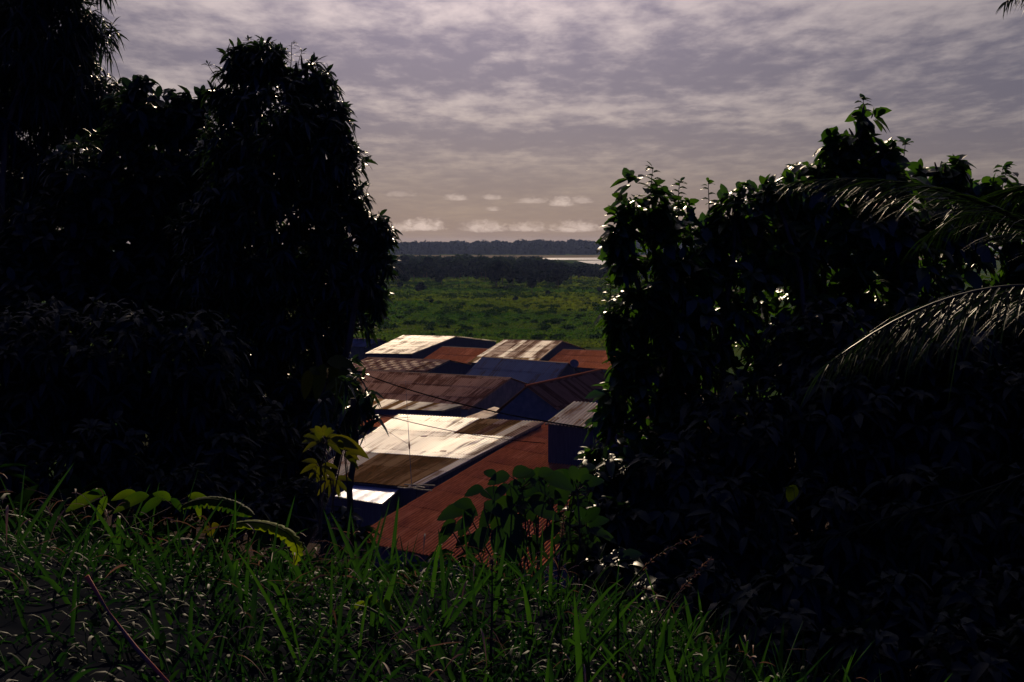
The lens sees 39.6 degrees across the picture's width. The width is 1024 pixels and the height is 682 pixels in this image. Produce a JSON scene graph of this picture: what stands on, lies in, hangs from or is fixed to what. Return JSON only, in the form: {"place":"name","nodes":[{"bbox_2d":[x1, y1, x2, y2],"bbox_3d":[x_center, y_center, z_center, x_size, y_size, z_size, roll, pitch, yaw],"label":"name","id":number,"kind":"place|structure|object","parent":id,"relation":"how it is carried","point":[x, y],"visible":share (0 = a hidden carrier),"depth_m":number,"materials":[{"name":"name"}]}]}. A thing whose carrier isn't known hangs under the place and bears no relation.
{"place":"outdoors","nodes":[
{"label":"outdoors","id":0,"kind":"place"},
{"bbox_2d":[0,249,1000,681],"bbox_3d":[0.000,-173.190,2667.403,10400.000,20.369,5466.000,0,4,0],"label":"ground","id":1,"kind":"structure","parent":0,"point":[18,649],"depth_m":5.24,"materials":[{"name":"green plant"}]},
{"bbox_2d":[0,0,128,274],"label":"tree","id":2,"kind":"object","parent":1,"relation":"on","point":[52,83],"visible":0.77,"depth_m":19.45,"materials":[{"name":"green plant"}]},
{"bbox_2d":[0,74,233,552],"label":"tree","id":3,"kind":"object","parent":1,"relation":"on","point":[104,208],"visible":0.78,"depth_m":17.04,"materials":[{"name":"green plant"}]},
{"bbox_2d":[84,575,168,681],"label":"twig","id":4,"kind":"object","parent":1,"relation":"on","point":[143,656],"visible":1,"depth_m":2.64,"materials":[{"name":"brown wood"}]},
{"bbox_2d":[66,488,206,537],"bbox_3d":[-1.936,0.977,7.218,0.913,0.470,0.242,2,5,32],"label":"creeper","id":5,"kind":"object","parent":1,"relation":"on","point":[131,497],"visible":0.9,"depth_m":7.19,"materials":[{"name":"green plant"}]},
{"bbox_2d":[151,538,204,562],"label":"dead leaf","id":6,"kind":"object","parent":1,"relation":"on","point":[165,544],"visible":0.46,"depth_m":6.49,"materials":[{"name":"plant"}]},
{"bbox_2d":[0,293,381,571],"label":"shrub","id":7,"kind":"object","parent":1,"relation":"on","point":[70,412],"visible":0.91,"depth_m":12.61,"materials":[{"name":"green plant"}]},
{"bbox_2d":[202,522,218,571],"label":"creeper","id":8,"kind":"object","parent":1,"relation":"on","point":[212,531],"visible":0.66,"depth_m":6.98,"materials":[{"name":"green plant"}]},
{"bbox_2d":[180,496,254,561],"bbox_3d":[-1.430,0.961,6.931,0.428,0.408,0.082,1,4,20],"label":"frond","id":9,"kind":"object","parent":1,"relation":"on","point":[212,502],"visible":0.94,"depth_m":6.89,"materials":[{"name":"green plant"}]},
{"bbox_2d":[225,520,303,564],"bbox_3d":[-1.133,1.030,6.575,0.497,0.396,0.100,3,5,39],"label":"frond","id":10,"kind":"object","parent":1,"relation":"on","point":[289,536],"visible":0.86,"depth_m":6.51,"materials":[{"name":"green plant"}]},
{"bbox_2d":[0,463,529,590],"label":"slope undergrowth","id":11,"kind":"object","parent":1,"relation":"on","point":[74,482],"visible":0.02,"depth_m":9.86,"materials":[{"name":"green plant"}]},
{"bbox_2d":[162,35,402,569],"bbox_3d":[-2.565,1.381,16.106,2.712,9.605,1.631,0,4,0],"label":"mango tree","id":12,"kind":"object","parent":1,"relation":"on","point":[265,280],"visible":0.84,"depth_m":15.71,"materials":[{"name":"green plant"}]},
{"bbox_2d":[258,582,308,629],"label":"grass stalk","id":13,"kind":"object","parent":1,"relation":"on","point":[298,619],"depth_m":5.48,"materials":[{"name":"plant"}]},
{"bbox_2d":[270,429,366,485],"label":"shed","id":14,"kind":"structure","parent":1,"relation":"on","point":[329,457],"depth_m":115.82,"materials":[{"name":"metal"}]},
{"bbox_2d":[301,355,357,556],"bbox_3d":[-1.776,2.521,14.434,0.600,4.777,0.464,-2,4,-22],"label":"young plant","id":15,"kind":"object","parent":1,"relation":"on","point":[340,365],"visible":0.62,"depth_m":14.26,"materials":[{"name":"green plant"}]},
{"bbox_2d":[300,425,368,576],"bbox_3d":[-1.201,1.316,9.672,0.306,1.512,0.578,-3,5,-36],"label":"young plant","id":16,"kind":"object","parent":1,"relation":"on","point":[351,447],"visible":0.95,"depth_m":9.68,"materials":[{"name":"green plant"}]},
{"bbox_2d":[298,367,388,574],"bbox_3d":[-1.485,1.931,12.143,0.813,3.432,0.653,-3,5,-41],"label":"sapling","id":17,"kind":"object","parent":1,"relation":"on","point":[357,408],"visible":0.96,"depth_m":12.00,"materials":[{"name":"green plant"}]},
{"bbox_2d":[335,483,398,530],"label":"shed","id":18,"kind":"structure","parent":1,"relation":"on","point":[370,513],"depth_m":98.19,"materials":[{"name":"metal"}]},
{"bbox_2d":[348,338,386,360],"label":"shed","id":19,"kind":"structure","parent":1,"relation":"on","point":[359,347],"depth_m":240.75,"materials":[{"name":"metal"}]},
{"bbox_2d":[354,595,391,619],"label":"creeper","id":20,"kind":"object","parent":1,"relation":"on","point":[387,605],"visible":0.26,"depth_m":5.87,"materials":[{"name":"green plant"}]},
{"bbox_2d":[358,414,396,434],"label":"shed","id":21,"kind":"structure","parent":1,"relation":"on","point":[384,419],"depth_m":140.84,"materials":[{"name":"metal"}]},
{"bbox_2d":[338,625,426,653],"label":"grass stalk","id":22,"kind":"object","parent":1,"relation":"on","point":[419,629],"depth_m":5.29,"materials":[{"name":"plant"}]},
{"bbox_2d":[393,263,412,281],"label":"tree","id":23,"kind":"object","parent":1,"relation":"on","point":[405,275],"visible":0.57,"depth_m":643.49,"materials":[{"name":"green plant"}]},
{"bbox_2d":[398,254,410,263],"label":"tree","id":24,"kind":"object","parent":1,"relation":"on","point":[406,259],"visible":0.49,"depth_m":894.13,"materials":[{"name":"green plant"}]},
{"bbox_2d":[353,357,470,380],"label":"shed","id":25,"kind":"structure","parent":1,"relation":"on","point":[417,365],"depth_m":198.69,"materials":[{"name":"metal"}]},
{"bbox_2d":[361,398,462,427],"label":"shed","id":26,"kind":"structure","parent":1,"relation":"on","point":[393,407],"depth_m":144.27,"materials":[{"name":"metal"}]},
{"bbox_2d":[0,493,825,681],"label":"weeds","id":27,"kind":"object","parent":1,"relation":"on","point":[291,676],"visible":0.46,"depth_m":6.05,"materials":[{"name":"green plant"}]},
{"bbox_2d":[406,263,422,281],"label":"tree","id":28,"kind":"object","parent":1,"relation":"on","point":[414,270],"visible":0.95,"depth_m":727.09,"materials":[{"name":"green plant"}]},
{"bbox_2d":[414,282,426,291],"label":"bush","id":29,"kind":"object","parent":1,"relation":"on","point":[421,286],"visible":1,"depth_m":561.41,"materials":[{"name":"green plant"}]},
{"bbox_2d":[417,256,435,276],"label":"tree","id":30,"kind":"object","parent":1,"relation":"on","point":[426,263],"visible":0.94,"depth_m":782.49,"materials":[{"name":"green plant"}]},
{"bbox_2d":[317,414,543,521],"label":"shed","id":31,"kind":"structure","parent":1,"relation":"on","point":[386,463],"depth_m":107.37,"materials":[{"name":"metal"}]},
{"bbox_2d":[375,380,411,486],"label":"antenna mast","id":32,"kind":"object","parent":31,"relation":"on","point":[405,381],"visible":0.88,"depth_m":98.64,"materials":[{"name":"metal"}]},
{"bbox_2d":[365,335,495,358],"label":"shed","id":33,"kind":"structure","parent":1,"relation":"on","point":[415,346],"depth_m":228.24,"materials":[{"name":"metal"}]},
{"bbox_2d":[0,473,868,681],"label":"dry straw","id":34,"kind":"object","parent":1,"relation":"on","point":[205,606],"visible":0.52,"depth_m":5.98,"materials":[{"name":"plant"}]},
{"bbox_2d":[432,269,449,283],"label":"tree","id":35,"kind":"object","parent":1,"relation":"on","point":[439,275],"visible":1,"depth_m":676.33,"materials":[{"name":"green plant"}]},
{"bbox_2d":[356,369,527,417],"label":"shed","id":36,"kind":"structure","parent":1,"relation":"on","point":[485,392],"depth_m":156.28,"materials":[{"name":"metal"}]},
{"bbox_2d":[424,346,488,369],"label":"shed","id":37,"kind":"structure","parent":1,"relation":"on","point":[464,354],"depth_m":212.79,"materials":[{"name":"metal"}]},
{"bbox_2d":[463,270,472,280],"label":"tree","id":38,"kind":"object","parent":1,"relation":"on","point":[467,273],"visible":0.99,"depth_m":750.02,"materials":[{"name":"green plant"}]},
{"bbox_2d":[472,270,479,281],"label":"tree","id":39,"kind":"object","parent":1,"relation":"on","point":[476,273],"visible":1,"depth_m":713.91,"materials":[{"name":"green plant"}]},
{"bbox_2d":[360,422,598,590],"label":"shed","id":40,"kind":"structure","parent":1,"relation":"on","point":[421,514],"depth_m":92.37,"materials":[{"name":"metal"}]},
{"bbox_2d":[397,484,434,490],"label":"timber pile","id":41,"kind":"object","parent":40,"relation":"on","point":[418,486],"visible":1,"depth_m":98.14,"materials":[{"name":"grey wood"}]},
{"bbox_2d":[467,407,498,418],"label":"shed","id":42,"kind":"structure","parent":1,"relation":"on","point":[484,414],"depth_m":145.12,"materials":[{"name":"metal"}]},
{"bbox_2d":[488,556,495,676],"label":"grass stalk","id":43,"kind":"object","parent":1,"relation":"on","point":[492,561],"depth_m":5.58,"materials":[{"name":"plant"}]},
{"bbox_2d":[483,259,510,285],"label":"tree","id":44,"kind":"object","parent":1,"relation":"on","point":[496,270],"visible":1,"depth_m":633.62,"materials":[{"name":"green plant"}]},
{"bbox_2d":[437,465,574,588],"bbox_3d":[-0.045,1.526,9.748,0.946,1.369,0.615,0,4,0],"label":"broad leaved plant","id":45,"kind":"object","parent":1,"relation":"on","point":[505,518],"visible":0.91,"depth_m":9.63,"materials":[{"name":"green plant"}]},
{"bbox_2d":[504,275,513,283],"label":"tree","id":46,"kind":"object","parent":1,"relation":"on","point":[509,280],"visible":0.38,"depth_m":673.99,"materials":[{"name":"green plant"}]},
{"bbox_2d":[516,259,529,268],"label":"tree","id":47,"kind":"object","parent":1,"relation":"on","point":[522,264],"visible":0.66,"depth_m":802.50,"materials":[{"name":"green plant"}]},
{"bbox_2d":[466,356,580,383],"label":"shed","id":48,"kind":"structure","parent":1,"relation":"on","point":[528,371],"depth_m":182.84,"materials":[{"name":"metal"}]},
{"bbox_2d":[468,339,586,368],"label":"shed","id":49,"kind":"structure","parent":1,"relation":"on","point":[544,350],"depth_m":212.59,"materials":[{"name":"metal"}]},
{"bbox_2d":[526,275,537,291],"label":"tree","id":50,"kind":"object","parent":1,"relation":"on","point":[532,280],"visible":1,"depth_m":561.40,"materials":[{"name":"green plant"}]},
{"bbox_2d":[329,276,740,347],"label":"meadow plants","id":51,"kind":"object","parent":1,"relation":"on","point":[519,333],"visible":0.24,"depth_m":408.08,"materials":[{"name":"green plant"}]},
{"bbox_2d":[528,259,543,270],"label":"tree","id":52,"kind":"object","parent":1,"relation":"on","point":[537,264],"visible":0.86,"depth_m":784.19,"materials":[{"name":"green plant"}]},
{"bbox_2d":[543,262,549,271],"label":"tree","id":53,"kind":"object","parent":1,"relation":"on","point":[546,264],"visible":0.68,"depth_m":820.70,"materials":[{"name":"green plant"}]},
{"bbox_2d":[245,239,852,254],"bbox_3d":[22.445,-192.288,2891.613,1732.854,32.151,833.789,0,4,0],"label":"forest","id":54,"kind":"object","parent":1,"relation":"on","point":[544,247],"visible":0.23,"depth_m":2579.07,"materials":[{"name":"plant"}]},
{"bbox_2d":[493,368,607,423],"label":"shed","id":55,"kind":"structure","parent":1,"relation":"on","point":[547,400],"depth_m":146.21,"materials":[{"name":"metal"}]},
{"bbox_2d":[547,262,556,270],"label":"tree","id":56,"kind":"object","parent":1,"relation":"on","point":[551,266],"visible":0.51,"depth_m":785.63,"materials":[{"name":"green plant"}]},
{"bbox_2d":[549,277,562,284],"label":"tree","id":57,"kind":"object","parent":1,"relation":"on","point":[556,281],"visible":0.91,"depth_m":631.78,"materials":[{"name":"green plant"}]},
{"bbox_2d":[549,268,564,287],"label":"tree","id":58,"kind":"object","parent":1,"relation":"on","point":[557,273],"visible":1,"depth_m":628.14,"materials":[{"name":"green plant"}]},
{"bbox_2d":[557,513,565,598],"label":"grass stalk","id":59,"kind":"object","parent":1,"relation":"on","point":[562,526],"depth_m":7.29,"materials":[{"name":"plant"}]},
{"bbox_2d":[514,465,616,606],"bbox_3d":[0.316,1.773,10.395,0.873,1.779,0.564,-1,4,-19],"label":"broad leaved plant","id":60,"kind":"object","parent":1,"relation":"on","point":[591,518],"visible":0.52,"depth_m":10.39,"materials":[{"name":"green plant"}]},
{"bbox_2d":[565,267,574,279],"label":"tree","id":61,"kind":"object","parent":1,"relation":"on","point":[568,271],"visible":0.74,"depth_m":751.27,"materials":[{"name":"green plant"}]},
{"bbox_2d":[570,359,578,367],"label":"satellite dish","id":62,"kind":"object","parent":1,"relation":"on","point":[574,363],"visible":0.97,"depth_m":180.85,"materials":[{"name":"blue metal"}]},
{"bbox_2d":[572,266,586,279],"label":"tree","id":63,"kind":"object","parent":1,"relation":"on","point":[578,270],"visible":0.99,"depth_m":735.22,"materials":[{"name":"green plant"}]},
{"bbox_2d":[549,349,614,372],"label":"shed","id":64,"kind":"structure","parent":1,"relation":"on","point":[588,360],"depth_m":205.57,"materials":[{"name":"metal"}]},
{"bbox_2d":[545,401,635,466],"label":"shed","id":65,"kind":"structure","parent":1,"relation":"on","point":[565,444],"depth_m":99.93,"materials":[{"name":"metal"}]},
{"bbox_2d":[590,270,596,277],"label":"tree","id":66,"kind":"object","parent":1,"relation":"on","point":[593,273],"visible":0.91,"depth_m":786.67,"materials":[{"name":"green plant"}]},
{"bbox_2d":[594,267,602,279],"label":"tree","id":67,"kind":"object","parent":1,"relation":"on","point":[597,270],"visible":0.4,"depth_m":775.14,"materials":[{"name":"green plant"}]},
{"bbox_2d":[598,267,607,277],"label":"tree","id":68,"kind":"object","parent":1,"relation":"on","point":[602,272],"visible":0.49,"depth_m":737.55,"materials":[{"name":"green plant"}]},
{"bbox_2d":[397,253,830,276],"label":"wood","id":69,"kind":"object","parent":1,"relation":"on","point":[458,261],"visible":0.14,"depth_m":869.29,"materials":[{"name":"green plant"}]},
{"bbox_2d":[573,161,734,606],"bbox_3d":[1.300,1.859,13.088,1.517,6.998,1.121,0,4,0],"label":"tree","id":70,"kind":"object","parent":1,"relation":"on","point":[657,383],"visible":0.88,"depth_m":12.90,"materials":[{"name":"green plant"}]},
{"bbox_2d":[616,535,702,681],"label":"grass stalk","id":71,"kind":"object","parent":1,"relation":"on","point":[622,597],"depth_m":5.98,"materials":[{"name":"green plant"}]},
{"bbox_2d":[654,556,713,676],"bbox_3d":[0.699,1.214,5.798,0.239,0.690,0.040,0,4,0],"label":"grass stalk","id":72,"kind":"object","parent":1,"relation":"on","point":[694,575],"depth_m":5.79,"materials":[{"name":"plant"}]},
{"bbox_2d":[671,166,827,420],"bbox_3d":[2.284,2.165,13.646,1.676,7.661,1.182,-1,4,-17],"label":"tree","id":73,"kind":"object","parent":1,"relation":"on","point":[720,235],"visible":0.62,"depth_m":13.34,"materials":[{"name":"green plant"}]},
{"bbox_2d":[551,282,1023,681],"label":"shrub","id":74,"kind":"object","parent":1,"relation":"on","point":[879,448],"visible":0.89,"depth_m":11.01,"materials":[{"name":"green plant"}]},
{"bbox_2d":[785,485,801,607],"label":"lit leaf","id":75,"kind":"object","parent":1,"relation":"on","point":[792,491],"visible":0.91,"depth_m":9.92,"materials":[{"name":"green plant"}]},
{"bbox_2d":[735,93,963,537],"bbox_3d":[3.341,2.231,14.181,2.439,9.329,1.659,0,4,0],"label":"tree","id":76,"kind":"object","parent":1,"relation":"on","point":[833,235],"visible":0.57,"depth_m":13.78,"materials":[{"name":"green plant"}]},
{"bbox_2d":[763,0,1023,569],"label":"coconut palm","id":77,"kind":"object","parent":1,"relation":"on","point":[982,204],"visible":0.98,"depth_m":8.79,"materials":[{"name":"green plant"}]},
{"bbox_2d":[901,154,1023,345],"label":"tree","id":78,"kind":"object","parent":1,"relation":"on","point":[956,176],"visible":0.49,"depth_m":14.33,"materials":[{"name":"green plant"}]},
{"bbox_3d":[6.526,9.909,62.827,1.800,12.219,0.313,0,4,0],"label":"power pole","id":79,"kind":"object","parent":1,"relation":"on","visible":0},
{"bbox_2d":[357,371,624,432],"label":"power cable","id":80,"kind":"object","parent":79,"relation":"attached to","point":[481,408],"visible":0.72,"depth_m":81.42,"materials":[{"name":"rubber"}]},
{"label":"power pole","id":81,"kind":"object","parent":1,"relation":"on","visible":0},
{"bbox_2d":[375,412,544,443],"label":"power cable","id":82,"kind":"object","parent":81,"relation":"attached to","point":[459,432],"visible":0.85,"depth_m":106.33,"materials":[{"name":"rubber"}]},
{"bbox_2d":[6,0,1023,248],"label":"sky","id":83,"kind":"structure","parent":0,"point":[489,120],"materials":[{"name":"grey"}]},
{"bbox_2d":[543,258,638,265],"bbox_3d":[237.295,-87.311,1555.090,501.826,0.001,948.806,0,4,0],"label":"river","id":84,"kind":"structure","parent":0,"point":[599,262],"depth_m":1713.56,"materials":[{"name":"grey liquid"}]}
]}

